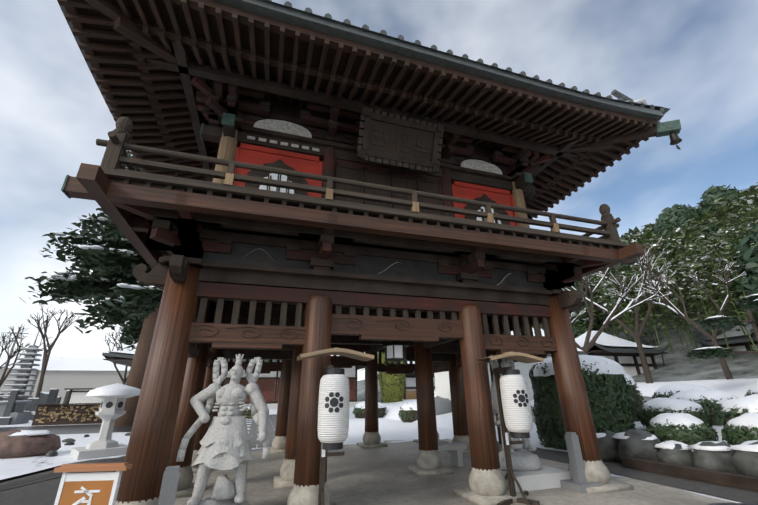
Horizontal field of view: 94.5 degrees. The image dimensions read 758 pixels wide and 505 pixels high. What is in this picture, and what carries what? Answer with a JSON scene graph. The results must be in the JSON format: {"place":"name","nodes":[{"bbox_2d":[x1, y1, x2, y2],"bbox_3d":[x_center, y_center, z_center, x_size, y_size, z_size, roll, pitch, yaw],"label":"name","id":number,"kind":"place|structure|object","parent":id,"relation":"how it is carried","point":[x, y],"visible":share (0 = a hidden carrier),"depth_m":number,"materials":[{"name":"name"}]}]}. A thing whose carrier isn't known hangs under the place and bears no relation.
{"place":"outdoors","nodes":[
{"label":"outdoors","id":0,"kind":"place"},
{"bbox_2d":[0,388,69,417],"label":"snow","id":1,"kind":"structure","parent":0,"point":[32,412],"depth_m":26.60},
{"bbox_2d":[0,456,124,504],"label":"dark gravel","id":2,"kind":"structure","parent":0,"point":[40,487],"depth_m":6.12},
{"bbox_2d":[0,368,129,409],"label":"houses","id":3,"kind":"structure","parent":0,"point":[62,380],"depth_m":52.58,"materials":[{"name":"grey"}]},
{"bbox_2d":[0,356,130,370],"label":"snowy house roof","id":4,"kind":"structure","parent":3,"relation":"on","point":[72,363],"depth_m":54.92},
{"bbox_2d":[0,424,131,433],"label":"curb","id":5,"kind":"structure","parent":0,"point":[75,429],"depth_m":18.14,"materials":[{"name":"concrete"}]},
{"bbox_2d":[108,349,377,357],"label":"snowy roof","id":6,"kind":"structure","parent":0,"point":[130,352],"depth_m":37.63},
{"bbox_2d":[246,414,276,447],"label":"paved path","id":7,"kind":"structure","parent":0,"point":[253,432],"depth_m":15.14,"materials":[{"name":"stone"}]},
{"bbox_2d":[227,366,355,395],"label":"hall walls","id":8,"kind":"structure","parent":0,"point":[349,372],"depth_m":43.24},
{"bbox_2d":[226,379,354,401],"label":"hall doors","id":9,"kind":"structure","parent":8,"relation":"in","point":[268,395],"depth_m":42.21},
{"bbox_2d":[58,0,669,204],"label":"roof tiles","id":10,"kind":"object","parent":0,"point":[286,12],"visible":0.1,"depth_m":5.44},
{"bbox_2d":[57,0,657,218],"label":"roof eaves","id":11,"kind":"object","parent":10,"relation":"attached to","point":[606,132],"visible":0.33,"depth_m":5.87,"materials":[{"name":"wood"}]},
{"bbox_2d":[383,341,407,364],"bbox_3d":[0.274,1.628,5.830,0.460,0.450,0.398,6,-23,-17],"label":"hanging lantern","id":12,"kind":"object","parent":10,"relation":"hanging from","point":[393,360],"visible":0.88,"depth_m":5.71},
{"bbox_2d":[387,345,402,357],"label":"lantern panels","id":13,"kind":"object","parent":12,"relation":"in","point":[398,350],"visible":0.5,"depth_m":5.71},
{"bbox_2d":[0,407,742,502],"bbox_3d":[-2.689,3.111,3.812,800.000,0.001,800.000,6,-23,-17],"label":"ground snow","id":14,"kind":"structure","parent":0,"point":[391,429],"depth_m":12.47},
{"bbox_2d":[0,331,42,424],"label":"stone pagoda","id":15,"kind":"object","parent":14,"relation":"on","point":[18,415],"visible":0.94,"depth_m":23.05,"materials":[{"name":"stone"}]},
{"bbox_2d":[0,348,42,401],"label":"snow","id":16,"kind":"structure","parent":15,"relation":"on","point":[24,373],"depth_m":23.16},
{"bbox_2d":[0,429,60,457],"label":"rock","id":17,"kind":"object","parent":14,"relation":"on","point":[20,446],"visible":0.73,"depth_m":9.40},
{"bbox_2d":[9,430,52,435],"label":"snow","id":18,"kind":"structure","parent":17,"relation":"on","point":[33,432],"depth_m":9.67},
{"bbox_2d":[0,389,68,424],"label":"gravestones","id":19,"kind":"object","parent":14,"relation":"on","point":[51,397],"visible":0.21,"depth_m":25.01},
{"bbox_2d":[28,456,52,465],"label":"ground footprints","id":20,"kind":"object","parent":14,"relation":"on","point":[38,457],"visible":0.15,"depth_m":8.75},
{"bbox_2d":[0,327,125,378],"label":"utility pole","id":21,"kind":"object","parent":14,"relation":"on","point":[13,346],"visible":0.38,"depth_m":41.40,"materials":[{"name":"grey concrete"}]},
{"bbox_2d":[0,306,127,397],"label":"bare trees","id":22,"kind":"object","parent":14,"relation":"on","point":[46,356],"visible":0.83,"depth_m":39.41,"materials":[{"name":"brown plant"}]},
{"bbox_2d":[31,403,101,425],"bbox_3d":[-18.556,9.916,21.562,4.400,1.170,0.350,6,-23,-17],"label":"firewood rack","id":23,"kind":"object","parent":14,"relation":"on","point":[59,420],"visible":0.57,"depth_m":21.34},
{"bbox_2d":[35,405,102,422],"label":"ema rack tablets","id":24,"kind":"object","parent":23,"relation":"hanging from","point":[90,410],"visible":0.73,"depth_m":21.36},
{"bbox_2d":[64,388,94,403],"bbox_3d":[-19.195,10.250,23.587,3.600,2.090,0.500,6,-23,-17],"label":"notice board frame","id":25,"kind":"object","parent":14,"relation":"on","point":[71,391],"visible":0.21,"depth_m":23.43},
{"bbox_2d":[69,392,101,404],"bbox_3d":[-19.191,9.957,23.675,2.800,1.000,0.020,6,-23,-17],"label":"notice board paper","id":26,"kind":"object","parent":25,"relation":"attached to","point":[79,397],"visible":0.36,"depth_m":23.52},
{"bbox_2d":[45,433,130,456],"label":"ground rocks","id":27,"kind":"object","parent":14,"relation":"on","point":[69,441],"visible":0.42,"depth_m":11.66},
{"bbox_2d":[70,395,137,459],"bbox_3d":[-7.600,4.700,9.872,1.561,1.740,1.561,6,-23,-17],"label":"stone lantern","id":28,"kind":"object","parent":14,"relation":"on","point":[104,444],"visible":0.75,"depth_m":9.63,"materials":[{"name":"stone"}]},
{"bbox_2d":[100,401,122,407],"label":"lantern openings","id":29,"kind":"object","parent":28,"relation":"attached to","point":[110,404],"visible":0.67,"depth_m":9.81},
{"bbox_2d":[86,383,140,395],"bbox_3d":[-7.611,3.969,10.169,1.340,0.338,1.320,6,-23,-17],"label":"snow cap","id":30,"kind":"object","parent":28,"relation":"on","point":[115,389],"visible":0.98,"depth_m":9.74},
{"bbox_2d":[19,150,268,425],"bbox_3d":[-12.748,-1.032,23.822,12.932,23.011,14.207,6,-23,-17],"label":"cedar tree","id":31,"kind":"object","parent":14,"relation":"on","point":[136,308],"depth_m":19.13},
{"bbox_2d":[49,164,162,324],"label":"snow","id":32,"kind":"structure","parent":31,"relation":"on","point":[99,248],"depth_m":18.55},
{"bbox_2d":[103,359,364,403],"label":"hall timber","id":33,"kind":"object","parent":14,"relation":"on","point":[128,362],"visible":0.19,"depth_m":42.39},
{"bbox_2d":[102,353,378,369],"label":"hall roof tiles","id":34,"kind":"object","parent":33,"relation":"on","point":[118,356],"visible":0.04,"depth_m":37.53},
{"bbox_2d":[243,401,360,408],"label":"hall podium","id":35,"kind":"object","parent":14,"relation":"on","point":[275,406],"visible":0.07,"depth_m":41.23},
{"bbox_2d":[353,406,386,417],"bbox_3d":[-0.644,10.598,23.565,2.318,1.063,2.090,6,-23,-17],"label":"court shrub","id":36,"kind":"object","parent":14,"relation":"on","point":[363,411],"depth_m":22.91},
{"bbox_2d":[355,401,384,408],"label":"snow on shrub","id":37,"kind":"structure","parent":36,"relation":"on","point":[360,404],"depth_m":23.21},
{"bbox_2d":[378,352,405,402],"bbox_3d":[1.082,9.788,29.551,2.513,6.872,2.510,6,-23,-17],"label":"yellow conifer","id":38,"kind":"object","parent":14,"relation":"on","point":[396,388],"depth_m":28.31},
{"bbox_2d":[378,374,434,402],"bbox_3d":[12.466,16.391,41.510,24.700,3.260,8.700,6,-23,-17],"label":"wing timber","id":39,"kind":"object","parent":14,"relation":"on","point":[408,376],"visible":0.02,"depth_m":35.35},
{"bbox_2d":[398,403,417,422],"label":"court shrub","id":40,"kind":"object","parent":14,"relation":"on","point":[404,413],"depth_m":18.84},
{"bbox_2d":[401,401,416,409],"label":"snow","id":41,"kind":"structure","parent":40,"relation":"on","point":[412,405],"depth_m":19.11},
{"bbox_2d":[434,356,550,402],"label":"store house walls","id":42,"kind":"structure","parent":14,"relation":"on","point":[442,386],"depth_m":18.90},
{"bbox_2d":[382,399,727,450],"bbox_3d":[18.003,8.035,18.150,30.600,1.140,32.400,6,-23,-17],"label":"snow mound","id":43,"kind":"object","parent":14,"relation":"on","point":[442,420],"depth_m":16.13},
{"bbox_2d":[435,396,451,414],"bbox_3d":[3.166,8.219,18.483,1.740,1.256,0.740,6,-23,-17],"label":"stone monument","id":44,"kind":"object","parent":43,"relation":"on","point":[442,405],"visible":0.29,"depth_m":18.28,"materials":[{"name":"stone"}]},
{"bbox_2d":[651,390,679,398],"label":"garden shrub","id":45,"kind":"object","parent":43,"relation":"on","point":[664,396],"depth_m":12.43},
{"bbox_2d":[655,383,711,395],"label":"snow","id":46,"kind":"structure","parent":45,"relation":"on","point":[672,388],"depth_m":12.36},
{"bbox_2d":[636,405,713,426],"bbox_3d":[7.871,4.383,9.384,1.776,0.778,1.576,6,-23,-17],"label":"garden shrub","id":47,"kind":"object","parent":43,"relation":"on","point":[708,420],"depth_m":9.08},
{"bbox_2d":[642,398,703,412],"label":"snow","id":48,"kind":"structure","parent":47,"relation":"on","point":[675,404],"depth_m":9.11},
{"bbox_2d":[646,419,718,445],"bbox_3d":[6.806,4.061,7.917,1.427,0.640,1.213,6,-23,-17],"label":"garden shrub","id":49,"kind":"object","parent":43,"relation":"on","point":[696,437],"depth_m":7.51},
{"bbox_2d":[650,413,703,429],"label":"snow","id":50,"kind":"structure","parent":49,"relation":"on","point":[687,419],"depth_m":7.77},
{"bbox_2d":[673,395,737,425],"bbox_3d":[9.693,4.603,10.393,2.184,0.867,1.880,6,-23,-17],"label":"garden shrub","id":51,"kind":"object","parent":43,"relation":"on","point":[709,403],"depth_m":9.71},
{"bbox_2d":[669,389,736,403],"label":"snow","id":52,"kind":"structure","parent":51,"relation":"on","point":[711,395],"depth_m":10.02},
{"bbox_2d":[715,404,757,427],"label":"garden shrub","id":53,"kind":"object","parent":43,"relation":"on","point":[734,411],"depth_m":7.90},
{"bbox_2d":[720,394,757,412],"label":"snow","id":54,"kind":"structure","parent":53,"relation":"on","point":[750,403],"depth_m":7.75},
{"bbox_2d":[721,424,757,445],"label":"garden shrub","id":55,"kind":"object","parent":43,"relation":"on","point":[727,432],"depth_m":6.60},
{"bbox_2d":[727,413,757,433],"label":"snow","id":56,"kind":"structure","parent":55,"relation":"on","point":[749,420],"depth_m":6.69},
{"bbox_2d":[529,361,635,449],"bbox_3d":[5.823,4.261,10.083,2.574,2.434,2.514,6,-23,-17],"label":"hedge","id":57,"kind":"object","parent":14,"relation":"on","point":[547,386],"depth_m":9.28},
{"bbox_2d":[530,355,625,376],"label":"snow","id":58,"kind":"structure","parent":57,"relation":"on","point":[604,364],"depth_m":9.57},
{"bbox_2d":[497,441,757,502],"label":"gravel band","id":59,"kind":"object","parent":14,"relation":"on","point":[711,489],"visible":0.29,"depth_m":5.84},
{"bbox_2d":[622,457,757,490],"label":"garden log sleeper","id":60,"kind":"object","parent":59,"relation":"on","point":[742,481],"visible":1,"depth_m":5.87,"materials":[{"name":"brown wood"}]},
{"bbox_2d":[597,429,757,476],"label":"boulders","id":61,"kind":"object","parent":14,"relation":"on","point":[634,445],"visible":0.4,"depth_m":6.56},
{"bbox_2d":[596,432,757,451],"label":"snow","id":62,"kind":"structure","parent":61,"relation":"on","point":[743,446],"depth_m":6.41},
{"bbox_2d":[0,0,757,380],"label":"sky","id":63,"kind":"structure","parent":0,"point":[697,60],"materials":[{"name":"blue"}]},
{"bbox_2d":[406,391,416,399],"bbox_3d":[4.122,14.816,35.227,3.000,1.700,0.080,6,-23,-17],"label":"wall panel","id":64,"kind":"object","parent":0,"point":[410,394],"visible":0.07,"depth_m":35.09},
{"bbox_2d":[405,377,434,390],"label":"back wing walls","id":65,"kind":"structure","parent":0,"point":[410,382],"depth_m":35.69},
{"bbox_2d":[174,439,734,504],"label":"stone pavement","id":66,"kind":"structure","parent":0,"point":[357,474],"depth_m":5.81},
{"bbox_2d":[54,471,121,504],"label":"sign","id":67,"kind":"object","parent":66,"relation":"on","point":[115,476],"visible":0.9,"depth_m":2.95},
{"bbox_2d":[58,480,113,504],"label":"sign panel","id":68,"kind":"object","parent":67,"relation":"attached to","point":[68,496],"visible":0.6,"depth_m":2.92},
{"bbox_2d":[53,462,132,472],"bbox_3d":[-2.440,1.837,3.003,0.585,0.052,0.228,6,-23,-17],"label":"sign top board","id":69,"kind":"object","parent":67,"relation":"on","point":[92,467],"visible":1,"depth_m":2.97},
{"bbox_2d":[176,354,269,504],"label":"nio statue","id":70,"kind":"object","parent":66,"relation":"on","point":[224,442],"visible":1,"depth_m":4.24,"materials":[{"name":"stone"}]},
{"bbox_2d":[318,365,343,504],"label":"lantern stand","id":71,"kind":"object","parent":66,"relation":"on","point":[321,501],"visible":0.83,"depth_m":4.31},
{"bbox_2d":[317,374,348,442],"bbox_3d":[-0.565,1.935,4.385,0.388,0.780,0.388,6,-23,-17],"label":"paper lantern","id":72,"kind":"object","parent":71,"relation":"attached to","point":[333,426],"visible":0.94,"depth_m":4.24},
{"bbox_2d":[322,368,344,449],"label":"paper lantern markings","id":73,"kind":"object","parent":72,"relation":"attached to","point":[332,446],"visible":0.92,"depth_m":4.23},
{"bbox_2d":[297,347,373,360],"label":"lantern stand roof","id":74,"kind":"structure","parent":71,"relation":"on","point":[356,355],"depth_m":4.52,"materials":[{"name":"brown wood"}]},
{"bbox_2d":[343,440,383,444],"bbox_3d":[-0.825,6.062,11.193,2.054,0.001,1.109,6,-23,-17],"label":"snow smear","id":75,"kind":"object","parent":66,"relation":"on","point":[351,442],"visible":0.35,"depth_m":11.17},
{"bbox_2d":[115,431,633,504],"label":"gate stone bases","id":76,"kind":"object","parent":66,"relation":"on","point":[488,487],"visible":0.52,"depth_m":5.44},
{"bbox_2d":[116,265,601,503],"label":"gate columns","id":77,"kind":"structure","parent":76,"relation":"on","point":[175,380],"depth_m":5.42,"materials":[{"name":"wood"}]},
{"bbox_2d":[64,163,644,373],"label":"gate carved beams","id":78,"kind":"structure","parent":77,"relation":"attached to","point":[96,184],"depth_m":5.22,"materials":[{"name":"wood"}]},
{"bbox_2d":[133,40,584,361],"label":"wooden beams","id":79,"kind":"structure","parent":77,"relation":"on","point":[177,261],"depth_m":6.17,"materials":[{"name":"wood"}]},
{"bbox_2d":[76,0,632,264],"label":"gate boards","id":80,"kind":"object","parent":79,"relation":"attached to","point":[283,107],"visible":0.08,"depth_m":5.71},
{"bbox_2d":[113,67,609,352],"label":"roof brackets","id":81,"kind":"object","parent":79,"relation":"attached to","point":[159,238],"visible":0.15,"depth_m":6.00,"materials":[{"name":"wood"}]},
{"bbox_2d":[96,109,627,363],"bbox_3d":[-0.607,0.586,8.978,8.570,3.832,8.200,6,-23,-17],"label":"balcony railing","id":82,"kind":"object","parent":79,"relation":"attached to","point":[117,145],"visible":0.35,"depth_m":5.22,"materials":[{"name":"wood"}]},
{"bbox_2d":[61,112,680,264],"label":"beam end caps","id":83,"kind":"object","parent":79,"relation":"attached to","point":[667,128],"visible":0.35,"depth_m":6.73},
{"bbox_2d":[669,132,681,149],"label":"gate wind bells","id":84,"kind":"object","parent":83,"relation":"hanging from","point":[675,138],"visible":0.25,"depth_m":6.68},
{"bbox_2d":[200,239,545,289],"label":"black gate panels","id":85,"kind":"object","parent":79,"relation":"attached to","point":[276,257],"visible":0.15,"depth_m":5.83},
{"bbox_2d":[233,142,517,225],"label":"red gate panels","id":86,"kind":"object","parent":79,"relation":"attached to","point":[262,156],"visible":0.04,"depth_m":6.42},
{"bbox_2d":[259,173,500,223],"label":"window","id":87,"kind":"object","parent":86,"relation":"in","point":[275,177],"visible":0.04,"depth_m":6.08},
{"bbox_2d":[247,119,510,284],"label":"white gate carvings","id":88,"kind":"object","parent":79,"relation":"attached to","point":[286,127],"visible":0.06,"depth_m":6.52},
{"bbox_2d":[212,130,559,232],"bbox_3d":[-0.616,0.040,9.199,8.230,1.850,7.860,6,-23,-17],"label":"pale gate wood","id":89,"kind":"object","parent":79,"relation":"attached to","point":[227,147],"visible":0.25,"depth_m":5.95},
{"bbox_2d":[334,119,443,215],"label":"door","id":90,"kind":"structure","parent":79,"relation":"attached to","point":[366,175],"depth_m":6.62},
{"bbox_2d":[158,432,602,504],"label":"stone markers","id":91,"kind":"object","parent":66,"relation":"on","point":[578,483],"visible":0.96,"depth_m":5.38,"materials":[{"name":"stone"}]},
{"bbox_2d":[438,442,466,466],"bbox_3d":[1.367,4.271,7.385,0.900,0.410,0.360,6,-23,-17],"label":"stone bench","id":92,"kind":"object","parent":66,"relation":"on","point":[455,448],"visible":0.55,"depth_m":7.35,"materials":[{"name":"stone"}]},
{"bbox_2d":[493,367,539,504],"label":"lantern stand","id":93,"kind":"object","parent":66,"relation":"on","point":[510,475],"visible":0.69,"depth_m":5.08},
{"bbox_2d":[475,352,543,362],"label":"lantern stand roof","id":94,"kind":"structure","parent":93,"relation":"on","point":[522,357],"depth_m":5.33,"materials":[{"name":"brown wood"}]},
{"bbox_2d":[500,374,532,432],"bbox_3d":[2.009,2.207,5.153,0.388,0.780,0.388,6,-23,-17],"label":"paper lantern","id":95,"kind":"object","parent":93,"relation":"attached to","point":[517,419],"visible":0.96,"depth_m":5.02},
{"bbox_2d":[502,369,529,437],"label":"paper lantern crest rims","id":96,"kind":"object","parent":95,"relation":"attached to","point":[521,397],"visible":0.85,"depth_m":5.00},
{"bbox_2d":[501,465,570,491],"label":"nio statue plinth","id":97,"kind":"structure","parent":66,"relation":"on","point":[546,477],"depth_m":5.55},
{"bbox_2d":[489,354,542,470],"bbox_3d":[2.398,2.827,6.399,1.042,1.930,0.660,6,-23,-17],"label":"nio statue","id":98,"kind":"object","parent":97,"relation":"on","point":[525,459],"visible":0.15,"depth_m":6.06,"materials":[{"name":"stone"}]},
{"bbox_2d":[708,503,757,504],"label":"curb","id":99,"kind":"structure","parent":66,"relation":"on","point":[733,504],"depth_m":4.61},
{"bbox_2d":[357,298,757,403],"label":"snow hill","id":100,"kind":"structure","parent":0,"point":[678,366],"depth_m":26.27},
{"bbox_2d":[360,182,757,370],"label":"trees","id":101,"kind":"object","parent":100,"relation":"on","point":[739,209],"visible":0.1,"depth_m":31.25,"materials":[{"name":"green plant"}]},
{"bbox_2d":[377,185,757,354],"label":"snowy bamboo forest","id":102,"kind":"object","parent":101,"relation":"on","point":[750,201],"depth_m":32.70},
{"bbox_2d":[562,278,602,337],"bbox_3d":[20.600,6.454,37.948,5.891,12.125,6.007,6,-23,-17],"label":"foliage","id":103,"kind":"object","parent":100,"relation":"on","point":[579,322],"depth_m":35.42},
{"bbox_2d":[582,204,757,364],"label":"bamboo culms","id":104,"kind":"object","parent":100,"relation":"on","point":[667,335],"visible":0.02,"depth_m":28.26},
{"bbox_2d":[650,207,695,236],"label":"tree","id":105,"kind":"object","parent":100,"relation":"on","point":[666,217],"depth_m":52.16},
{"bbox_2d":[670,204,698,220],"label":"foliage","id":106,"kind":"object","parent":100,"relation":"on","point":[689,209],"visible":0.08,"depth_m":54.32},
{"bbox_2d":[685,222,727,295],"bbox_3d":[37.177,1.041,38.945,5.543,9.700,5.495,6,-23,-17],"label":"foliage","id":107,"kind":"object","parent":100,"relation":"on","point":[711,228],"visible":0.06,"depth_m":38.98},
{"bbox_2d":[684,295,757,359],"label":"pine tree","id":108,"kind":"object","parent":100,"relation":"on","point":[717,323],"depth_m":15.88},
{"bbox_2d":[694,294,757,349],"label":"snow","id":109,"kind":"structure","parent":108,"relation":"on","point":[745,297],"depth_m":16.12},
{"bbox_2d":[697,185,747,225],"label":"tree","id":110,"kind":"object","parent":100,"relation":"on","point":[714,193],"depth_m":48.79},
{"bbox_2d":[701,341,757,350],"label":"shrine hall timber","id":111,"kind":"object","parent":100,"relation":"on","point":[746,345],"visible":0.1,"depth_m":26.17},
{"bbox_2d":[695,334,756,344],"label":"shrine hall roof tiles","id":112,"kind":"object","parent":111,"relation":"on","point":[734,339],"visible":0.48,"depth_m":26.12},
{"bbox_2d":[727,223,757,325],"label":"tree","id":113,"kind":"object","parent":100,"relation":"on","point":[749,281],"depth_m":22.59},
{"bbox_2d":[575,331,658,347],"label":"snow-covered roof","id":114,"kind":"structure","parent":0,"point":[606,339],"depth_m":27.14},
{"bbox_2d":[601,356,653,376],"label":"shrine hall walls","id":115,"kind":"structure","parent":0,"point":[630,371],"depth_m":25.93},
{"bbox_2d":[625,375,645,421],"bbox_3d":[7.817,4.780,11.593,1.587,1.630,1.569,6,-23,-17],"label":"garden shrub","id":116,"kind":"object","parent":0,"point":[634,386],"depth_m":11.04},
{"bbox_2d":[624,374,635,384],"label":"snow cap shrub","id":117,"kind":"object","parent":116,"relation":"on","point":[627,376],"visible":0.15,"depth_m":11.30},
{"bbox_2d":[626,98,646,104],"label":"gate roof corner snow","id":118,"kind":"structure","parent":0,"point":[643,100],"depth_m":6.93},
{"bbox_2d":[636,378,757,397],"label":"snow","id":119,"kind":"structure","parent":0,"point":[740,388],"depth_m":18.09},
{"bbox_2d":[587,350,666,374],"bbox_3d":[17.655,9.235,27.515,7.000,2.260,5.500,6,-23,-17],"label":"shrine hall timber","id":120,"kind":"object","parent":119,"relation":"on","point":[615,355],"visible":0.17,"depth_m":25.91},
{"bbox_2d":[582,342,668,355],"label":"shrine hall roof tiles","id":121,"kind":"object","parent":120,"relation":"on","point":[618,349],"visible":0.29,"depth_m":25.77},
{"bbox_2d":[562,237,746,383],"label":"bare trees","id":122,"kind":"object","parent":119,"relation":"on","point":[588,345],"visible":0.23,"depth_m":21.11,"materials":[{"name":"brown plant"}]},
{"bbox_2d":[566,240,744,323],"bbox_3d":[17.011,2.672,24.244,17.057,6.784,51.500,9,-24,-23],"label":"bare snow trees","id":123,"kind":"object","parent":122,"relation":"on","point":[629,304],"visible":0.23,"depth_m":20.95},
{"bbox_2d":[705,322,753,340],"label":"snowy roof","id":124,"kind":"structure","parent":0,"point":[732,332],"depth_m":26.63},
{"bbox_2d":[722,344,757,350],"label":"shrine hall walls","id":125,"kind":"structure","parent":0,"point":[739,348],"depth_m":26.12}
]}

